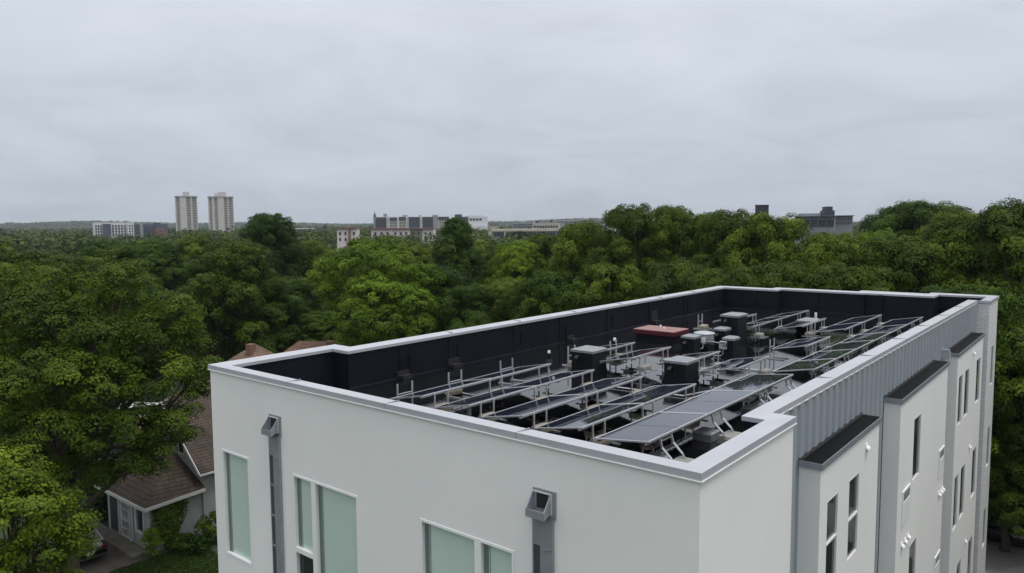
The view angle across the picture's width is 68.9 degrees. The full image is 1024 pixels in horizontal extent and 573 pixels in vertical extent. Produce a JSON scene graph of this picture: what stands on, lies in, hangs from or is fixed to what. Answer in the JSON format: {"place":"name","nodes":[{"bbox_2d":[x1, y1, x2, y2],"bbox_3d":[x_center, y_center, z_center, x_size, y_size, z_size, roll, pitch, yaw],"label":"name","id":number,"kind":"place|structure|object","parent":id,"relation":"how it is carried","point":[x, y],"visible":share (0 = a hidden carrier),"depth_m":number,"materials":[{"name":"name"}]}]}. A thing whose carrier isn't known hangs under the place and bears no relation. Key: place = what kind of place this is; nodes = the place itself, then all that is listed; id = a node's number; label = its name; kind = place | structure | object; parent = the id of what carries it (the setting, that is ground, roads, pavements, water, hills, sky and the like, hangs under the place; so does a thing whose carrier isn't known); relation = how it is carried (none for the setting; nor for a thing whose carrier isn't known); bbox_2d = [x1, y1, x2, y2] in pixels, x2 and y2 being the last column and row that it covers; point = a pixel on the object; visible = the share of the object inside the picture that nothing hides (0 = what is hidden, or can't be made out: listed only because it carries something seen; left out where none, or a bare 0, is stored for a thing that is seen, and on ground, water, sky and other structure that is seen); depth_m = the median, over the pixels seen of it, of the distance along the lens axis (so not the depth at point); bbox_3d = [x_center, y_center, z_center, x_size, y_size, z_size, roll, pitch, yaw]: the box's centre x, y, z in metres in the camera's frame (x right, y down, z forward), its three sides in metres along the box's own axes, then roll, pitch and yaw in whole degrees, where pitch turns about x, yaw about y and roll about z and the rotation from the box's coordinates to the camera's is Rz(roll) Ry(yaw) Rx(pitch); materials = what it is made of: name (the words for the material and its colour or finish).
{"place":"outdoors","nodes":[
{"label":"outdoors","id":0,"kind":"place"},
{"bbox_2d":[4,543,148,572],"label":"driveway","id":1,"kind":"structure","parent":0,"point":[113,559],"depth_m":35.62,"materials":[{"name":"grey concrete"}]},
{"bbox_2d":[38,523,107,562],"bbox_3d":[-21.576,12.374,36.556,4.510,1.440,1.830,4,6,39],"label":"parked car","id":2,"kind":"object","parent":1,"relation":"on","point":[102,549],"visible":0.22,"depth_m":35.59,"materials":[{"name":"black paint"}]},
{"bbox_2d":[92,222,133,238],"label":"apartment block","id":3,"kind":"structure","parent":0,"point":[111,229],"depth_m":457.73,"materials":[{"name":"stone"}]},
{"bbox_2d":[88,520,149,558],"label":"path","id":4,"kind":"structure","parent":0,"point":[122,544],"depth_m":37.61,"materials":[{"name":"concrete"}]},
{"bbox_2d":[134,222,167,238],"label":"apartment block","id":5,"kind":"structure","parent":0,"point":[142,229],"depth_m":483.94,"materials":[{"name":"stone"}]},
{"bbox_2d":[110,548,218,572],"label":"lawn","id":6,"kind":"structure","parent":0,"point":[196,566],"depth_m":35.10,"materials":[{"name":"plant"}]},
{"bbox_2d":[336,227,359,248],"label":"row house","id":7,"kind":"structure","parent":0,"point":[344,235],"depth_m":341.08,"materials":[{"name":"brick"}]},
{"bbox_2d":[0,241,1019,563],"bbox_3d":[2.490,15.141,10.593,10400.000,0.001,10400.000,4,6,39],"label":"ground","id":8,"kind":"structure","parent":0,"point":[106,523],"depth_m":40.00,"materials":[{"name":"green plant"}]},
{"bbox_2d":[0,243,59,268],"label":"broadleaf tree","id":9,"kind":"object","parent":8,"relation":"on","point":[5,254],"visible":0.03,"depth_m":55.77,"materials":[{"name":"green plant"}]},
{"bbox_2d":[0,437,102,572],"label":"maple tree","id":10,"kind":"object","parent":8,"relation":"on","point":[66,537],"visible":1,"depth_m":22.23,"materials":[{"name":"green plant"}]},
{"bbox_2d":[0,282,105,514],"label":"broadleaf tree","id":11,"kind":"object","parent":8,"relation":"on","point":[8,433],"visible":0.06,"depth_m":39.40,"materials":[{"name":"green plant"}]},
{"bbox_2d":[27,251,130,317],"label":"broadleaf tree","id":12,"kind":"object","parent":8,"relation":"on","point":[90,263],"visible":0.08,"depth_m":63.21,"materials":[{"name":"green plant"}]},
{"bbox_2d":[79,469,121,521],"bbox_3d":[-22.182,11.371,41.075,3.272,2.731,2.966,4,6,39],"label":"shrub","id":13,"kind":"object","parent":8,"relation":"on","point":[100,503],"visible":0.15,"depth_m":40.38,"materials":[{"name":"green plant"}]},
{"bbox_2d":[0,256,224,571],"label":"maple tree","id":14,"kind":"object","parent":8,"relation":"on","point":[71,418],"visible":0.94,"depth_m":31.67,"materials":[{"name":"green leaf"},{"name":"bark"}]},
{"bbox_2d":[75,240,162,317],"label":"broadleaf tree","id":15,"kind":"object","parent":8,"relation":"on","point":[122,252],"visible":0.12,"depth_m":74.64,"materials":[{"name":"green plant"}]},
{"bbox_2d":[95,277,191,401],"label":"broadleaf tree","id":16,"kind":"object","parent":8,"relation":"on","point":[147,290],"visible":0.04,"depth_m":65.18,"materials":[{"name":"green plant"}]},
{"bbox_2d":[138,527,164,556],"bbox_3d":[-17.473,12.374,36.144,1.142,1.490,0.929,0,5,4],"label":"shrub","id":17,"kind":"object","parent":8,"relation":"on","point":[152,542],"visible":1,"depth_m":36.03,"materials":[{"name":"green plant"}]},
{"bbox_2d":[95,392,216,552],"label":"grey house","id":18,"kind":"structure","parent":8,"relation":"on","point":[133,501],"depth_m":38.32,"materials":[{"name":"paint"}]},
{"bbox_2d":[120,501,130,539],"bbox_3d":[-19.712,11.817,38.195,0.990,2.040,0.135,4,6,39],"label":"door","id":19,"kind":"structure","parent":18,"relation":"in","point":[125,516],"depth_m":38.17,"materials":[{"name":"white wood"}]},
{"bbox_2d":[150,496,191,548],"bbox_3d":[-16.852,11.867,37.197,0.504,2.473,2.141,4,6,39],"label":"ivy","id":20,"kind":"object","parent":18,"relation":"attached to","point":[168,520],"visible":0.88,"depth_m":37.03,"materials":[{"name":"green plant"}]},
{"bbox_2d":[124,238,195,345],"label":"broadleaf tree","id":21,"kind":"object","parent":8,"relation":"on","point":[159,254],"visible":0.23,"depth_m":81.70,"materials":[{"name":"green plant"}]},
{"bbox_2d":[166,533,196,550],"bbox_3d":[-16.283,12.625,36.994,1.458,0.844,1.322,-1,5,-8],"label":"shrub","id":22,"kind":"object","parent":8,"relation":"on","point":[178,540],"visible":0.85,"depth_m":36.65,"materials":[{"name":"green plant"}]},
{"bbox_2d":[174,192,197,230],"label":"tower block","id":23,"kind":"structure","parent":8,"relation":"on","point":[186,212],"depth_m":803.03,"materials":[{"name":"concrete"}]},
{"bbox_2d":[165,232,226,338],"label":"broadleaf tree","id":24,"kind":"object","parent":8,"relation":"on","point":[191,245],"visible":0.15,"depth_m":89.83,"materials":[{"name":"green plant"}]},
{"bbox_2d":[180,532,214,553],"bbox_3d":[-15.366,12.621,36.749,1.440,0.924,1.642,-1,5,-2],"label":"shrub","id":25,"kind":"object","parent":8,"relation":"on","point":[198,539],"visible":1,"depth_m":36.34,"materials":[{"name":"green plant"}]},
{"bbox_2d":[194,511,216,546],"bbox_3d":[-15.220,12.179,37.637,1.559,1.629,1.634,-2,5,-19],"label":"shrub","id":26,"kind":"object","parent":8,"relation":"on","point":[207,525],"visible":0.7,"depth_m":37.50,"materials":[{"name":"green plant"}]},
{"bbox_2d":[165,343,274,400],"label":"hip roof house","id":27,"kind":"structure","parent":8,"relation":"on","point":[253,350],"depth_m":54.19,"materials":[{"name":"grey paint"}]},
{"bbox_2d":[207,192,233,231],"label":"tower block","id":28,"kind":"structure","parent":8,"relation":"on","point":[220,210],"depth_m":815.96,"materials":[{"name":"concrete"}]},
{"bbox_2d":[170,236,291,388],"bbox_3d":[-22.552,3.630,60.208,9.751,15.337,10.339,1,5,11],"label":"broadleaf tree","id":29,"kind":"object","parent":8,"relation":"on","point":[224,275],"visible":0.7,"depth_m":58.39,"materials":[{"name":"green plant"}]},
{"bbox_2d":[215,280,308,360],"bbox_3d":[-21.147,5.107,63.272,7.736,11.752,8.551,2,5,22],"label":"broadleaf tree","id":30,"kind":"object","parent":8,"relation":"on","point":[291,329],"visible":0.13,"depth_m":61.90,"materials":[{"name":"green plant"}]},
{"bbox_2d":[238,212,311,291],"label":"broadleaf tree","id":31,"kind":"object","parent":8,"relation":"on","point":[271,233],"visible":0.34,"depth_m":88.00,"materials":[{"name":"green plant"}]},
{"bbox_2d":[0,217,603,228],"bbox_3d":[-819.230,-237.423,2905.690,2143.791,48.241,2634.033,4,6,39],"label":"ridge woodland","id":32,"kind":"object","parent":8,"relation":"on","point":[66,224],"visible":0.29,"depth_m":2507.98,"materials":[{"name":"green plant"}]},
{"bbox_2d":[265,275,339,345],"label":"broadleaf tree","id":33,"kind":"object","parent":8,"relation":"on","point":[314,301],"visible":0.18,"depth_m":66.63,"materials":[{"name":"green plant"}]},
{"bbox_2d":[283,239,332,304],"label":"broadleaf tree","id":34,"kind":"object","parent":8,"relation":"on","point":[311,248],"visible":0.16,"depth_m":93.27,"materials":[{"name":"green plant"}]},
{"bbox_2d":[282,340,342,352],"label":"hip roof house","id":35,"kind":"structure","parent":8,"relation":"on","point":[299,345],"depth_m":59.32,"materials":[{"name":"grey paint"}]},
{"bbox_2d":[287,308,352,345],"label":"broadleaf tree","id":36,"kind":"object","parent":8,"relation":"on","point":[313,323],"visible":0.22,"depth_m":64.59,"materials":[{"name":"green plant"}]},
{"bbox_2d":[307,249,369,311],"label":"broadleaf tree","id":37,"kind":"object","parent":8,"relation":"on","point":[327,254],"visible":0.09,"depth_m":80.69,"materials":[{"name":"green plant"}]},
{"bbox_2d":[324,271,392,341],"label":"broadleaf tree","id":38,"kind":"object","parent":8,"relation":"on","point":[368,302],"visible":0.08,"depth_m":70.68,"materials":[{"name":"green plant"}]},
{"bbox_2d":[305,234,451,346],"bbox_3d":[-10.275,3.799,56.460,10.947,15.397,8.805,4,6,39],"label":"maple tree","id":39,"kind":"object","parent":8,"relation":"on","point":[379,277],"visible":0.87,"depth_m":54.76,"materials":[{"name":"green plant"}]},
{"bbox_2d":[373,211,448,238],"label":"turreted block","id":40,"kind":"structure","parent":8,"relation":"on","point":[406,221],"depth_m":631.62,"materials":[{"name":"stone"}]},
{"bbox_2d":[393,245,435,285],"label":"broadleaf tree","id":41,"kind":"object","parent":8,"relation":"on","point":[419,252],"visible":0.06,"depth_m":86.42,"materials":[{"name":"green plant"}]},
{"bbox_2d":[393,263,474,335],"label":"broadleaf tree","id":42,"kind":"object","parent":8,"relation":"on","point":[452,274],"visible":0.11,"depth_m":58.85,"materials":[{"name":"green plant"}]},
{"bbox_2d":[0,221,869,235],"bbox_3d":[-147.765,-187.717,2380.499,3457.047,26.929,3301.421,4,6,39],"label":"woodland","id":43,"kind":"object","parent":8,"relation":"on","point":[171,229],"visible":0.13,"depth_m":1057.25,"materials":[{"name":"green plant"}]},
{"bbox_2d":[0,224,870,255],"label":"woodland","id":44,"kind":"object","parent":8,"relation":"on","point":[42,241],"visible":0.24,"depth_m":326.09,"materials":[{"name":"green plant"}]},
{"bbox_2d":[430,215,484,304],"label":"pointed tree","id":45,"kind":"object","parent":8,"relation":"on","point":[452,251],"visible":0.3,"depth_m":68.80,"materials":[{"name":"green plant"}]},
{"bbox_2d":[420,280,511,334],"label":"broadleaf tree","id":46,"kind":"object","parent":8,"relation":"on","point":[469,293],"visible":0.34,"depth_m":53.27,"materials":[{"name":"green plant"}]},
{"bbox_2d":[455,214,487,229],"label":"office block","id":47,"kind":"structure","parent":8,"relation":"on","point":[478,222],"depth_m":657.10,"materials":[{"name":"white concrete"}]},
{"bbox_2d":[466,246,502,283],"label":"broadleaf tree","id":48,"kind":"object","parent":8,"relation":"on","point":[487,253],"visible":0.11,"depth_m":74.79,"materials":[{"name":"green plant"}]},
{"bbox_2d":[467,277,540,322],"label":"broadleaf tree","id":49,"kind":"object","parent":8,"relation":"on","point":[504,287],"visible":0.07,"depth_m":54.69,"materials":[{"name":"green plant"}]},
{"bbox_2d":[484,240,547,315],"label":"broadleaf tree","id":50,"kind":"object","parent":8,"relation":"on","point":[513,260],"visible":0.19,"depth_m":62.69,"materials":[{"name":"green plant"}]},
{"bbox_2d":[521,232,568,277],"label":"broadleaf tree","id":51,"kind":"object","parent":8,"relation":"on","point":[542,242],"visible":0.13,"depth_m":64.64,"materials":[{"name":"green plant"}]},
{"bbox_2d":[505,268,594,319],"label":"broadleaf tree","id":52,"kind":"object","parent":8,"relation":"on","point":[544,284],"visible":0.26,"depth_m":46.79,"materials":[{"name":"green plant"}]},
{"bbox_2d":[541,218,615,291],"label":"broadleaf tree","id":53,"kind":"object","parent":8,"relation":"on","point":[575,252],"visible":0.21,"depth_m":56.36,"materials":[{"name":"green plant"}]},
{"bbox_2d":[552,259,649,312],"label":"broadleaf tree","id":54,"kind":"object","parent":8,"relation":"on","point":[598,291],"visible":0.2,"depth_m":45.81,"materials":[{"name":"green plant"}]},
{"bbox_2d":[207,286,998,572],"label":"apartment building","id":55,"kind":"structure","parent":8,"relation":"on","point":[334,458],"depth_m":15.38,"materials":[{"name":"paint"}]},
{"bbox_2d":[222,449,252,566],"bbox_3d":[-6.147,4.950,16.827,1.100,2.460,0.112,4,6,39],"label":"window","id":56,"kind":"structure","parent":55,"relation":"in","point":[236,477],"depth_m":16.92,"materials":[{"name":"green glass"}]},
{"bbox_2d":[292,474,359,572],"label":"window","id":57,"kind":"structure","parent":55,"relation":"in","point":[326,522],"depth_m":14.85,"materials":[{"name":"green glass"}]},
{"bbox_2d":[420,518,513,572],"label":"window","id":58,"kind":"structure","parent":55,"relation":"in","point":[443,549],"depth_m":12.50,"materials":[{"name":"glass"}]},
{"bbox_2d":[389,358,558,411],"bbox_3d":[-0.808,2.409,17.814,1.650,0.600,4.590,4,6,39],"label":"solar array","id":59,"kind":"object","parent":55,"relation":"on","point":[449,387],"visible":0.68,"depth_m":17.59,"materials":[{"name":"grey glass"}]},
{"bbox_2d":[432,369,594,421],"bbox_3d":[0.309,2.463,16.900,1.400,0.570,4.590,4,6,39],"label":"solar array","id":60,"kind":"object","parent":55,"relation":"on","point":[481,399],"visible":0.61,"depth_m":16.53,"materials":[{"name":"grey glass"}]},
{"bbox_2d":[480,376,642,432],"bbox_3d":[1.362,2.529,16.041,1.400,0.570,4.590,4,6,39],"label":"solar array","id":61,"kind":"object","parent":55,"relation":"on","point":[530,408],"visible":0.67,"depth_m":15.69,"materials":[{"name":"grey glass"}]},
{"bbox_2d":[570,345,607,376],"bbox_3d":[2.082,2.065,20.808,0.805,0.747,0.896,4,6,39],"label":"vent shaft","id":62,"kind":"object","parent":55,"relation":"on","point":[587,357],"visible":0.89,"depth_m":20.58,"materials":[{"name":"metal"}]},
{"bbox_2d":[534,383,695,445],"bbox_3d":[2.398,2.593,15.194,1.400,0.570,4.590,4,6,39],"label":"solar array","id":63,"kind":"object","parent":55,"relation":"on","point":[593,416],"visible":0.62,"depth_m":14.86,"materials":[{"name":"grey glass"}]},
{"bbox_2d":[600,347,670,375],"bbox_3d":[3.644,2.085,21.080,1.400,0.570,2.250,4,6,39],"label":"solar array","id":64,"kind":"object","parent":55,"relation":"on","point":[639,354],"visible":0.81,"depth_m":20.87,"materials":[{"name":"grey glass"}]},
{"bbox_2d":[633,325,688,344],"bbox_3d":[5.259,1.667,26.366,1.600,0.545,1.140,4,6,39],"label":"roof hatch","id":65,"kind":"object","parent":55,"relation":"on","point":[660,334],"visible":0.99,"depth_m":25.99,"materials":[{"name":"red paint"}]},
{"bbox_2d":[661,356,698,383],"bbox_3d":[4.400,2.198,19.692,0.735,0.637,0.896,4,6,39],"label":"vent shaft","id":66,"kind":"object","parent":55,"relation":"on","point":[680,369],"visible":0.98,"depth_m":19.47,"materials":[{"name":"metal"}]},
{"bbox_2d":[680,334,700,353],"bbox_3d":[5.646,1.846,23.795,0.525,0.627,0.646,4,6,39],"label":"vent shaft","id":67,"kind":"object","parent":55,"relation":"on","point":[690,343],"visible":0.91,"depth_m":23.65,"materials":[{"name":"metal"}]},
{"bbox_2d":[658,351,724,378],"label":"solar array","id":68,"kind":"object","parent":55,"relation":"on","point":[703,355],"visible":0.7,"depth_m":20.46,"materials":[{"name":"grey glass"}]},
{"bbox_2d":[594,374,795,459],"bbox_3d":[4.143,2.591,15.245,1.316,0.600,6.980,4,6,39],"label":"solar array","id":69,"kind":"object","parent":55,"relation":"on","point":[654,427],"visible":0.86,"depth_m":14.46,"materials":[{"name":"grey glass"}]},
{"bbox_2d":[694,331,714,351],"bbox_3d":[6.246,1.782,24.339,0.690,0.645,0.779,4,6,39],"label":"roof fan","id":70,"kind":"object","parent":55,"relation":"on","point":[708,336],"visible":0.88,"depth_m":24.11},
{"bbox_2d":[721,335,739,357],"bbox_3d":[6.781,1.874,23.319,0.445,0.637,0.646,4,6,39],"label":"vent shaft","id":71,"kind":"object","parent":55,"relation":"on","point":[732,349],"visible":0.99,"depth_m":23.18,"materials":[{"name":"metal"}]},
{"bbox_2d":[720,312,747,345],"bbox_3d":[7.564,1.449,25.654,0.705,1.077,0.996,4,6,39],"label":"vent shaft","id":72,"kind":"object","parent":55,"relation":"on","point":[736,322],"visible":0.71,"depth_m":25.40,"materials":[{"name":"metal"}]},
{"bbox_2d":[699,356,769,376],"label":"solar array","id":73,"kind":"object","parent":55,"relation":"on","point":[738,363],"visible":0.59,"depth_m":19.46,"materials":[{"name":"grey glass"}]},
{"bbox_2d":[747,310,809,341],"bbox_3d":[9.807,1.436,28.380,1.650,0.600,6.000,4,6,39],"label":"solar array","id":74,"kind":"object","parent":55,"relation":"on","point":[756,323],"visible":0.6,"depth_m":27.99,"materials":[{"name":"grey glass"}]},
{"bbox_2d":[767,336,830,360],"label":"solar array","id":75,"kind":"object","parent":55,"relation":"on","point":[807,342],"visible":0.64,"depth_m":22.85,"materials":[{"name":"grey glass"}]},
{"bbox_2d":[825,492,837,572],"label":"window","id":76,"kind":"structure","parent":55,"relation":"in","point":[832,505],"depth_m":14.24,"materials":[{"name":"white plastic"}]},
{"bbox_2d":[811,314,881,341],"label":"solar array","id":77,"kind":"object","parent":55,"relation":"on","point":[849,323],"visible":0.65,"depth_m":26.73,"materials":[{"name":"grey glass"}]},
{"bbox_2d":[772,317,922,381],"bbox_3d":[11.103,1.849,23.393,1.316,0.600,12.600,4,6,39],"label":"solar array","id":78,"kind":"object","parent":55,"relation":"on","point":[828,355],"visible":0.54,"depth_m":21.87,"materials":[{"name":"grey glass"}]},
{"bbox_2d":[847,471,859,561],"bbox_3d":[6.937,4.692,15.267,0.072,1.690,0.740,4,6,39],"label":"window","id":79,"kind":"structure","parent":55,"relation":"in","point":[854,482],"depth_m":15.36,"materials":[{"name":"glass"}]},
{"bbox_2d":[912,413,920,481],"bbox_3d":[10.745,4.271,19.897,0.072,1.690,0.880,4,6,39],"label":"window","id":80,"kind":"structure","parent":55,"relation":"in","point":[917,421],"depth_m":20.04,"materials":[{"name":"glass"}]},
{"bbox_2d":[582,202,671,298],"bbox_3d":[8.675,2.593,55.532,8.378,17.741,7.740,3,6,34],"label":"broadleaf tree","id":81,"kind":"object","parent":8,"relation":"on","point":[626,245],"visible":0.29,"depth_m":53.97,"materials":[{"name":"green plant"}]},
{"bbox_2d":[628,204,699,284],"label":"broadleaf tree","id":82,"kind":"object","parent":8,"relation":"on","point":[674,223],"visible":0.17,"depth_m":54.88,"materials":[{"name":"green plant"}]},
{"bbox_2d":[622,256,711,299],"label":"broadleaf tree","id":83,"kind":"object","parent":8,"relation":"on","point":[663,281],"visible":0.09,"depth_m":44.83,"materials":[{"name":"green plant"}]},
{"bbox_2d":[674,208,765,286],"bbox_3d":[15.192,3.014,53.069,8.378,17.213,7.740,2,5,27],"label":"broadleaf tree","id":84,"kind":"object","parent":8,"relation":"on","point":[717,225],"visible":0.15,"depth_m":51.62,"materials":[{"name":"green plant"}]},
{"bbox_2d":[673,264,768,292],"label":"broadleaf tree","id":85,"kind":"object","parent":8,"relation":"on","point":[723,275],"visible":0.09,"depth_m":42.47,"materials":[{"name":"green plant"}]},
{"bbox_2d":[719,209,814,285],"bbox_3d":[17.534,3.325,50.410,7.413,17.064,6.707,2,5,26],"label":"broadleaf tree","id":86,"kind":"object","parent":8,"relation":"on","point":[776,245],"visible":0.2,"depth_m":48.80,"materials":[{"name":"green plant"}]},
{"bbox_2d":[751,257,815,288],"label":"broadleaf tree","id":87,"kind":"object","parent":8,"relation":"on","point":[779,274],"visible":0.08,"depth_m":41.06,"materials":[{"name":"green plant"}]},
{"bbox_2d":[795,206,854,247],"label":"grey office","id":88,"kind":"structure","parent":8,"relation":"on","point":[824,219],"depth_m":157.17,"materials":[{"name":"grey concrete"}]},
{"bbox_2d":[785,228,867,289],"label":"broadleaf tree","id":89,"kind":"object","parent":8,"relation":"on","point":[825,247],"visible":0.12,"depth_m":44.59,"materials":[{"name":"green plant"}]},
{"bbox_2d":[790,261,894,291],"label":"broadleaf tree","id":90,"kind":"object","parent":8,"relation":"on","point":[836,276],"visible":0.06,"depth_m":39.43,"materials":[{"name":"green plant"}]},
{"bbox_2d":[836,227,895,260],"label":"broadleaf tree","id":91,"kind":"object","parent":8,"relation":"on","point":[887,235],"visible":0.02,"depth_m":52.86,"materials":[{"name":"green plant"}]},
{"bbox_2d":[850,206,928,243],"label":"broadleaf tree","id":92,"kind":"object","parent":8,"relation":"on","point":[868,221],"visible":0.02,"depth_m":67.22,"materials":[{"name":"green plant"}]},
{"bbox_2d":[841,231,977,292],"bbox_3d":[22.636,4.679,42.657,8.008,15.562,8.851,-1,5,-2],"label":"broadleaf tree","id":93,"kind":"object","parent":8,"relation":"on","point":[900,271],"visible":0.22,"depth_m":40.85,"materials":[{"name":"green plant"}]},
{"bbox_2d":[869,198,974,256],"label":"broadleaf tree","id":94,"kind":"object","parent":8,"relation":"on","point":[913,212],"visible":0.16,"depth_m":62.92,"materials":[{"name":"green plant"}]},
{"bbox_2d":[912,208,978,244],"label":"broadleaf tree","id":95,"kind":"object","parent":8,"relation":"on","point":[943,215],"depth_m":54.35,"materials":[{"name":"green plant"}]},
{"bbox_2d":[913,279,1023,498],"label":"broadleaf tree","id":96,"kind":"object","parent":8,"relation":"on","point":[1010,302],"visible":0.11,"depth_m":34.27,"materials":[{"name":"green plant"}]},
{"bbox_2d":[916,212,1021,292],"bbox_3d":[26.022,4.156,42.214,8.716,16.650,8.814,-1,5,-12],"label":"broadleaf tree","id":97,"kind":"object","parent":8,"relation":"on","point":[954,227],"visible":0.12,"depth_m":40.84,"materials":[{"name":"green plant"}]},
{"bbox_2d":[946,197,1023,504],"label":"broadleaf tree","id":98,"kind":"object","parent":8,"relation":"on","point":[1005,219],"visible":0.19,"depth_m":37.89,"materials":[{"name":"green plant"}]},
{"bbox_2d":[987,320,1023,552],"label":"broadleaf tree","id":99,"kind":"object","parent":8,"relation":"on","point":[1007,510],"visible":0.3,"depth_m":33.87,"materials":[{"name":"green plant"}]},
{"bbox_2d":[0,0,1023,227],"label":"sky","id":100,"kind":"structure","parent":0,"point":[311,111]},
{"bbox_2d":[488,229,557,243],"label":"block","id":101,"kind":"structure","parent":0,"point":[496,233],"depth_m":328.13,"materials":[{"name":"beige concrete"}]},
{"bbox_2d":[512,220,559,228],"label":"block","id":102,"kind":"structure","parent":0,"point":[525,225],"depth_m":558.60,"materials":[{"name":"white concrete"}]},
{"bbox_2d":[985,539,1023,572],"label":"sidewalk","id":103,"kind":"structure","parent":0,"point":[998,561],"depth_m":34.99,"materials":[{"name":"concrete"}]},
{"label":"road","id":104,"kind":"structure","parent":0,"visible":0},
{"bbox_2d":[987,507,1023,547],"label":"parked car","id":105,"kind":"object","parent":104,"relation":"on","point":[993,531],"visible":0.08,"depth_m":36.62,"materials":[{"name":"black paint"}]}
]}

